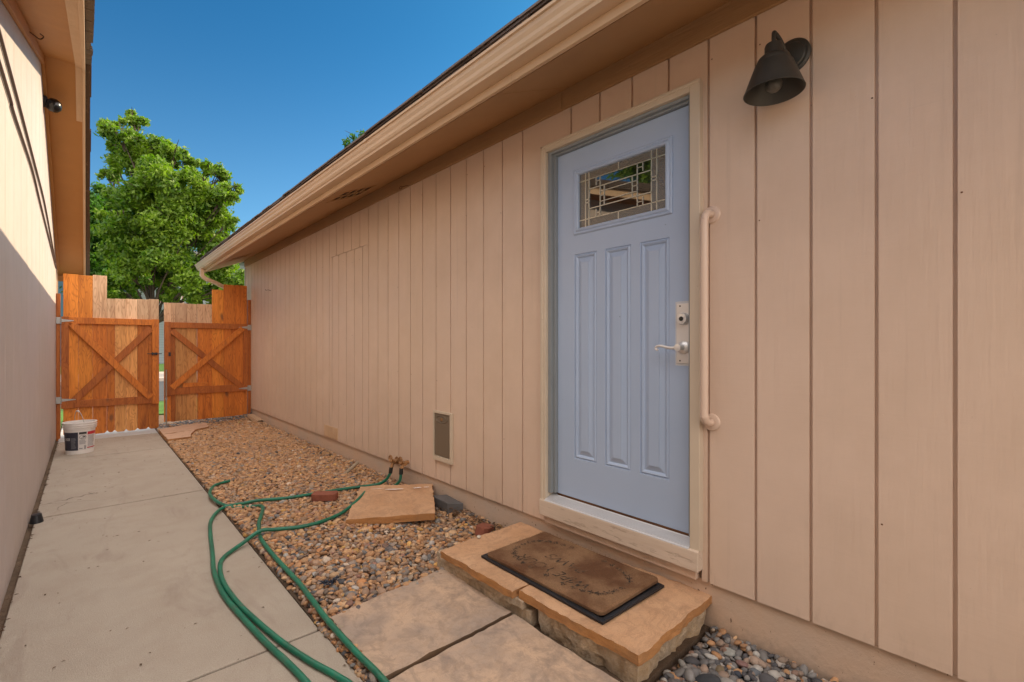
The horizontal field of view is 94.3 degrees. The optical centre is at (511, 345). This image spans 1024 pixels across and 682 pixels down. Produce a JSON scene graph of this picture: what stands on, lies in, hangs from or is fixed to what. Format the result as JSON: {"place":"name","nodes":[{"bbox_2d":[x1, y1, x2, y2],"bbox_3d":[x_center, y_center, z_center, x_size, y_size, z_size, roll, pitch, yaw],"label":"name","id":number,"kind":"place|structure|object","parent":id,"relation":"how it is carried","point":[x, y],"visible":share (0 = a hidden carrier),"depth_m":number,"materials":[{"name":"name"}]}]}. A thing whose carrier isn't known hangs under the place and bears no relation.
{"place":"outdoors","nodes":[
{"label":"outdoors","id":0,"kind":"place"},
{"bbox_2d":[58,426,157,442],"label":"path","id":1,"kind":"structure","parent":0,"point":[126,432],"depth_m":7.00,"materials":[{"name":"concrete"}]},
{"bbox_2d":[61,364,163,426],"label":"lawn","id":2,"kind":"structure","parent":0,"point":[161,403],"depth_m":9.98,"materials":[{"name":"green plant"}]},
{"bbox_2d":[59,181,141,298],"bbox_3d":[-25.234,-4.447,28.213,6.664,11.322,5.269,0,0,-9],"label":"tree","id":3,"kind":"object","parent":2,"relation":"on","point":[97,201],"visible":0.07,"depth_m":27.31,"materials":[{"name":"green plant"}]},
{"bbox_2d":[58,251,244,363],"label":"neighbour house","id":4,"kind":"structure","parent":2,"relation":"on","point":[161,337],"depth_m":31.00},
{"bbox_2d":[90,109,244,322],"bbox_3d":[-17.123,-5.485,24.181,6.641,13.392,9.233,0,0,-42],"label":"tree","id":5,"kind":"object","parent":2,"relation":"on","point":[160,224],"visible":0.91,"depth_m":22.81,"materials":[{"name":"green plant"}]},
{"bbox_2d":[159,381,163,400],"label":"street","id":6,"kind":"structure","parent":0,"point":[161,390],"depth_m":13.62,"materials":[{"name":"grey asphalt"}]},
{"bbox_2d":[159,372,163,380],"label":"sidewalk","id":7,"kind":"structure","parent":0,"point":[161,376],"depth_m":18.39,"materials":[{"name":"concrete"}]},
{"bbox_2d":[0,433,362,681],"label":"path","id":8,"kind":"structure","parent":0,"point":[162,598],"depth_m":2.52,"materials":[{"name":"concrete"}]},
{"bbox_2d":[29,513,43,523],"bbox_3d":[-3.493,1.269,3.490,0.077,0.062,0.096,0,0,-42],"label":"rubber stop","id":9,"kind":"object","parent":8,"relation":"on","point":[36,518],"visible":1,"depth_m":3.46,"materials":[{"name":"black rubber"}]},
{"bbox_2d":[62,410,96,454],"bbox_3d":[-5.255,1.044,5.777,0.320,0.511,0.338,0,0,-42],"label":"bucket","id":10,"kind":"object","parent":8,"relation":"on","point":[79,436],"visible":1,"depth_m":5.67,"materials":[{"name":"white plastic"}]},
{"bbox_2d":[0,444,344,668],"bbox_3d":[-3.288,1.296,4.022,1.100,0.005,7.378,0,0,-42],"label":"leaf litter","id":11,"kind":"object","parent":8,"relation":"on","point":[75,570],"visible":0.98,"depth_m":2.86,"materials":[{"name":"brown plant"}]},
{"bbox_2d":[208,467,392,681],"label":"garden hose","id":12,"kind":"object","parent":8,"relation":"on","point":[355,651],"visible":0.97,"depth_m":2.37,"materials":[{"name":"green rubber"}]},
{"bbox_2d":[218,468,402,681],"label":"garden hose","id":13,"kind":"object","parent":8,"relation":"on","point":[288,646],"visible":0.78,"depth_m":2.31,"materials":[{"name":"green rubber"}]},
{"bbox_2d":[90,0,537,250],"label":"sky","id":14,"kind":"structure","parent":0,"point":[269,91],"materials":[{"name":"blue"}]},
{"bbox_2d":[0,415,692,675],"bbox_3d":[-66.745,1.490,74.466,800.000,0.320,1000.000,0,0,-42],"label":"ground","id":15,"kind":"structure","parent":0,"point":[9,594],"depth_m":3.05,"materials":[{"name":"soil"}]},
{"bbox_2d":[0,0,94,610],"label":"house","id":16,"kind":"structure","parent":15,"relation":"on","point":[46,49],"depth_m":3.53,"materials":[{"name":"paint"}]},
{"bbox_2d":[43,95,61,112],"bbox_3d":[-4.542,-2.381,4.700,0.137,0.147,0.147,0,0,-42],"label":"security camera","id":17,"kind":"object","parent":16,"relation":"attached to","point":[53,105],"visible":1,"depth_m":4.66,"materials":[{"name":"black plastic"}]},
{"bbox_2d":[56,293,60,440],"bbox_3d":[-6.333,0.315,6.632,0.043,2.070,0.090,0,0,-42],"label":"fence post","id":18,"kind":"object","parent":15,"relation":"on","point":[58,367],"visible":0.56,"depth_m":6.60,"materials":[{"name":"brown wood"}]},
{"bbox_2d":[56,274,161,434],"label":"gate","id":19,"kind":"structure","parent":18,"relation":"attached to","point":[110,353],"depth_m":6.95,"materials":[{"name":"brown wood"}]},
{"bbox_2d":[341,128,364,147],"bbox_3d":[-6.734,-5.176,26.368,6.076,12.974,6.352,0,0,-12],"label":"tree","id":20,"kind":"object","parent":15,"relation":"on","point":[348,140],"depth_m":24.79,"materials":[{"name":"green plant"}]},
{"bbox_2d":[195,0,1023,681],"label":"house","id":21,"kind":"structure","parent":15,"relation":"on","point":[473,280],"depth_m":2.12,"materials":[{"name":"paint"}]},
{"bbox_2d":[433,410,452,464],"bbox_3d":[-0.549,0.726,3.772,0.023,0.397,0.260,0,0,-42],"label":"pet door","id":22,"kind":"structure","parent":21,"relation":"in","point":[442,421],"depth_m":3.76,"materials":[{"name":"paint"}]},
{"bbox_2d":[558,105,688,532],"bbox_3d":[0.559,-0.124,2.579,0.114,2.052,0.858,0,0,-42],"label":"door","id":23,"kind":"structure","parent":21,"relation":"in","point":[623,197],"depth_m":2.54,"materials":[{"name":"paint"}]},
{"bbox_2d":[700,206,719,430],"bbox_3d":[0.878,-0.121,2.133,0.084,1.021,0.078,0,0,-42],"label":"grab bar","id":24,"kind":"object","parent":21,"relation":"attached to","point":[710,215],"visible":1,"depth_m":2.11,"materials":[{"name":"paint"}]},
{"bbox_2d":[743,30,810,105],"bbox_3d":[1.025,-1.105,1.851,0.242,0.251,0.214,0,0,-42],"label":"wall lamp","id":25,"kind":"object","parent":21,"relation":"attached to","point":[777,77],"visible":1,"depth_m":1.84,"materials":[{"name":"brown metal"}]},
{"bbox_2d":[154,412,838,681],"bbox_3d":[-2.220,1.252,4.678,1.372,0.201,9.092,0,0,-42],"label":"gravel","id":26,"kind":"structure","parent":0,"point":[273,471],"depth_m":3.27,"materials":[{"name":"brown gravel"}]},
{"bbox_2d":[163,430,195,442],"bbox_3d":[-4.621,1.278,6.652,0.409,0.068,0.620,0,0,-42],"label":"flagstone","id":27,"kind":"object","parent":26,"relation":"on","point":[179,435],"visible":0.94,"depth_m":6.56,"materials":[{"name":"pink stone"}]},
{"bbox_2d":[159,422,208,437],"bbox_3d":[-4.937,1.278,7.182,0.651,0.068,0.833,0,0,-42],"label":"flagstone","id":28,"kind":"object","parent":26,"relation":"on","point":[187,427],"visible":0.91,"depth_m":7.13,"materials":[{"name":"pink stone"}]},
{"bbox_2d":[247,300,250,413],"bbox_3d":[-4.551,0.250,8.215,0.045,2.060,0.090,0,0,-42],"label":"fence post","id":29,"kind":"object","parent":26,"relation":"on","point":[249,355],"visible":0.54,"depth_m":8.18,"materials":[{"name":"brown wood"}]},
{"bbox_2d":[164,284,250,426],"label":"gate","id":30,"kind":"structure","parent":29,"relation":"attached to","point":[205,361],"depth_m":7.79,"materials":[{"name":"brown wood"}]},
{"bbox_2d":[247,414,261,422],"bbox_3d":[-4.264,1.220,7.888,0.526,0.106,0.090,0,0,45],"label":"downspout extension","id":31,"kind":"object","parent":26,"relation":"on","point":[254,418],"visible":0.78,"depth_m":7.87,"materials":[{"name":"paint"}]},
{"bbox_2d":[311,491,337,500],"bbox_3d":[-1.536,1.238,3.900,0.200,0.055,0.100,-1,2,0],"label":"brick","id":32,"kind":"object","parent":26,"relation":"on","point":[324,495],"visible":1,"depth_m":3.85,"materials":[{"name":"red brick"}]},
{"bbox_2d":[318,574,340,584],"bbox_3d":[-0.958,1.242,2.529,0.128,0.030,0.089,0,0,-42],"label":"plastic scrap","id":33,"kind":"object","parent":26,"relation":"on","point":[332,581],"visible":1,"depth_m":2.50,"materials":[{"name":"black plastic"}]},
{"bbox_2d":[192,423,505,557],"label":"leaf litter","id":34,"kind":"object","parent":26,"relation":"on","point":[457,512],"visible":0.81,"depth_m":3.38,"materials":[{"name":"brown plant"}]},
{"bbox_2d":[344,461,358,473],"bbox_3d":[-1.604,1.228,4.753,0.157,0.132,0.034,0,0,-33],"label":"pipe stub","id":35,"kind":"object","parent":26,"relation":"on","point":[353,466],"visible":0.84,"depth_m":4.74,"materials":[{"name":"plastic"}]},
{"bbox_2d":[346,484,434,524],"bbox_3d":[-0.915,1.217,3.690,0.644,0.143,0.785,0,0,-8],"label":"leaning flagstone","id":36,"kind":"object","parent":26,"relation":"on","point":[381,504],"visible":0.98,"depth_m":3.57,"materials":[{"name":"stone"}]},
{"bbox_2d":[330,569,511,679],"bbox_3d":[-0.439,1.286,2.251,0.683,0.050,0.600,0,0,-42],"label":"flagstone","id":37,"kind":"object","parent":26,"relation":"on","point":[392,634],"visible":0.88,"depth_m":2.18,"materials":[{"name":"grey stone"}]},
{"bbox_2d":[433,495,462,516],"bbox_3d":[-0.495,1.242,3.665,0.114,0.115,0.315,0,0,-42],"label":"slate block","id":38,"kind":"object","parent":26,"relation":"on","point":[446,502],"depth_m":3.60,"materials":[{"name":"grey stone"}]},
{"bbox_2d":[475,523,493,535],"bbox_3d":[-0.184,1.241,3.191,0.090,0.060,0.150,9,-9,20],"label":"brick","id":39,"kind":"object","parent":26,"relation":"on","point":[482,528],"visible":0.71,"depth_m":3.13,"materials":[{"name":"red brick"}]},
{"bbox_2d":[437,559,538,626],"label":"step block","id":40,"kind":"structure","parent":26,"relation":"on","point":[529,614],"depth_m":2.33,"materials":[{"name":"stone"}]},
{"bbox_2d":[437,547,530,609],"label":"step block","id":41,"kind":"structure","parent":40,"relation":"on","point":[519,603],"depth_m":2.36,"materials":[{"name":"stone"}]},
{"bbox_2d":[440,522,543,598],"bbox_3d":[0.028,1.167,2.649,0.638,0.041,0.624,0,0,-42],"label":"flagstone","id":42,"kind":"object","parent":41,"relation":"on","point":[468,558],"visible":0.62,"depth_m":2.60,"materials":[{"name":"stone"}]},
{"bbox_2d":[389,614,618,681],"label":"flagstone","id":43,"kind":"object","parent":26,"relation":"on","point":[513,648],"visible":0.99,"depth_m":1.89,"materials":[{"name":"grey stone"}]},
{"bbox_2d":[538,610,705,681],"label":"step block","id":44,"kind":"structure","parent":26,"relation":"on","point":[593,652],"depth_m":1.95,"materials":[{"name":"stone"}]},
{"bbox_2d":[519,563,711,666],"bbox_3d":[0.480,1.168,2.197,0.639,0.045,0.656,0,0,-42],"label":"flagstone","id":45,"kind":"object","parent":44,"relation":"on","point":[642,632],"visible":0.59,"depth_m":2.00,"materials":[{"name":"stone"}]},
{"bbox_2d":[481,553,663,624],"bbox_3d":[0.277,1.141,2.408,0.463,0.012,0.824,0,0,-41],"label":"rubber tray","id":46,"kind":"object","parent":45,"relation":"on","point":[629,604],"visible":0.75,"depth_m":2.13,"materials":[{"name":"black rubber"}]},
{"bbox_2d":[488,531,657,614],"bbox_3d":[0.286,1.121,2.420,0.470,0.025,0.789,0,0,-42],"label":"doormat","id":47,"kind":"object","parent":46,"relation":"on","point":[592,581],"visible":1,"depth_m":2.34,"materials":[{"name":"brown fabric"}]},
{"bbox_2d":[665,672,674,677],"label":"river stone","id":48,"kind":"object","parent":26,"relation":"on","point":[669,675],"visible":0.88,"depth_m":1.87,"materials":[{"name":"grey stone"}]},
{"bbox_2d":[684,668,694,681],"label":"river stone","id":49,"kind":"object","parent":26,"relation":"on","point":[689,675],"visible":0.98,"depth_m":1.85,"materials":[{"name":"beige stone"}]},
{"bbox_2d":[684,656,699,665],"bbox_3d":[0.745,1.308,1.966,0.058,0.037,0.060,0,0,-42],"label":"river stone","id":50,"kind":"object","parent":26,"relation":"on","point":[691,660],"visible":0.92,"depth_m":1.95,"materials":[{"name":"grey stone"}]},
{"bbox_2d":[700,664,708,672],"bbox_3d":[0.776,1.305,1.914,0.044,0.024,0.036,0,0,-42],"label":"river stone","id":51,"kind":"object","parent":26,"relation":"on","point":[703,667],"visible":0.93,"depth_m":1.90,"materials":[{"name":"stone"}]},
{"bbox_2d":[695,673,720,681],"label":"river stone","id":52,"kind":"object","parent":26,"relation":"on","point":[706,677],"visible":0.91,"depth_m":1.84,"materials":[{"name":"grey stone"}]},
{"bbox_2d":[704,653,718,659],"bbox_3d":[0.834,1.303,1.986,0.055,0.028,0.039,0,0,20],"label":"river stone","id":53,"kind":"object","parent":26,"relation":"on","point":[709,656],"visible":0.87,"depth_m":1.98,"materials":[{"name":"white stone"}]},
{"bbox_2d":[715,665,724,671],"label":"river stone","id":54,"kind":"object","parent":26,"relation":"on","point":[718,668],"visible":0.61,"depth_m":1.91,"materials":[{"name":"beige stone"}]},
{"bbox_2d":[720,677,733,681],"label":"river stone","id":55,"kind":"object","parent":26,"relation":"on","point":[724,679],"visible":0.84,"depth_m":1.82,"materials":[{"name":"beige stone"}]},
{"bbox_2d":[722,647,735,656],"bbox_3d":[0.922,1.302,2.016,0.056,0.025,0.056,0,0,-42],"label":"river stone","id":56,"kind":"object","parent":26,"relation":"on","point":[728,652],"visible":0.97,"depth_m":2.00,"materials":[{"name":"grey stone"}]},
{"bbox_2d":[730,661,736,669],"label":"river stone","id":57,"kind":"object","parent":26,"relation":"on","point":[734,664],"visible":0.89,"depth_m":1.93,"materials":[{"name":"grey stone"}]},
{"bbox_2d":[730,638,738,646],"bbox_3d":[0.964,1.303,2.086,0.038,0.032,0.065,0,0,-42],"label":"river stone","id":58,"kind":"object","parent":26,"relation":"on","point":[732,641],"visible":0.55,"depth_m":2.07,"materials":[{"name":"beige stone"}]},
{"bbox_2d":[733,670,741,677],"bbox_3d":[0.898,1.309,1.891,0.027,0.025,0.033,0,0,-42],"label":"river stone","id":59,"kind":"object","parent":26,"relation":"on","point":[738,674],"visible":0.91,"depth_m":1.88,"materials":[{"name":"grey stone"}]},
{"bbox_2d":[735,660,747,667],"bbox_3d":[0.943,1.304,1.944,0.051,0.031,0.045,0,0,-1],"label":"river stone","id":60,"kind":"object","parent":26,"relation":"on","point":[740,663],"visible":0.98,"depth_m":1.93,"materials":[{"name":"pink stone"}]},
{"bbox_2d":[749,675,757,681],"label":"river stone","id":61,"kind":"object","parent":26,"relation":"on","point":[753,678],"visible":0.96,"depth_m":1.86,"materials":[{"name":"grey stone"}]},
{"bbox_2d":[747,667,761,675],"bbox_3d":[0.976,1.312,1.903,0.066,0.036,0.053,0,0,-42],"label":"river stone","id":62,"kind":"object","parent":26,"relation":"on","point":[755,671],"visible":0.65,"depth_m":1.89,"materials":[{"name":"grey stone"}]},
{"bbox_2d":[758,673,776,681],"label":"river stone","id":63,"kind":"object","parent":26,"relation":"on","point":[764,677],"visible":1,"depth_m":1.84,"materials":[{"name":"grey stone"}]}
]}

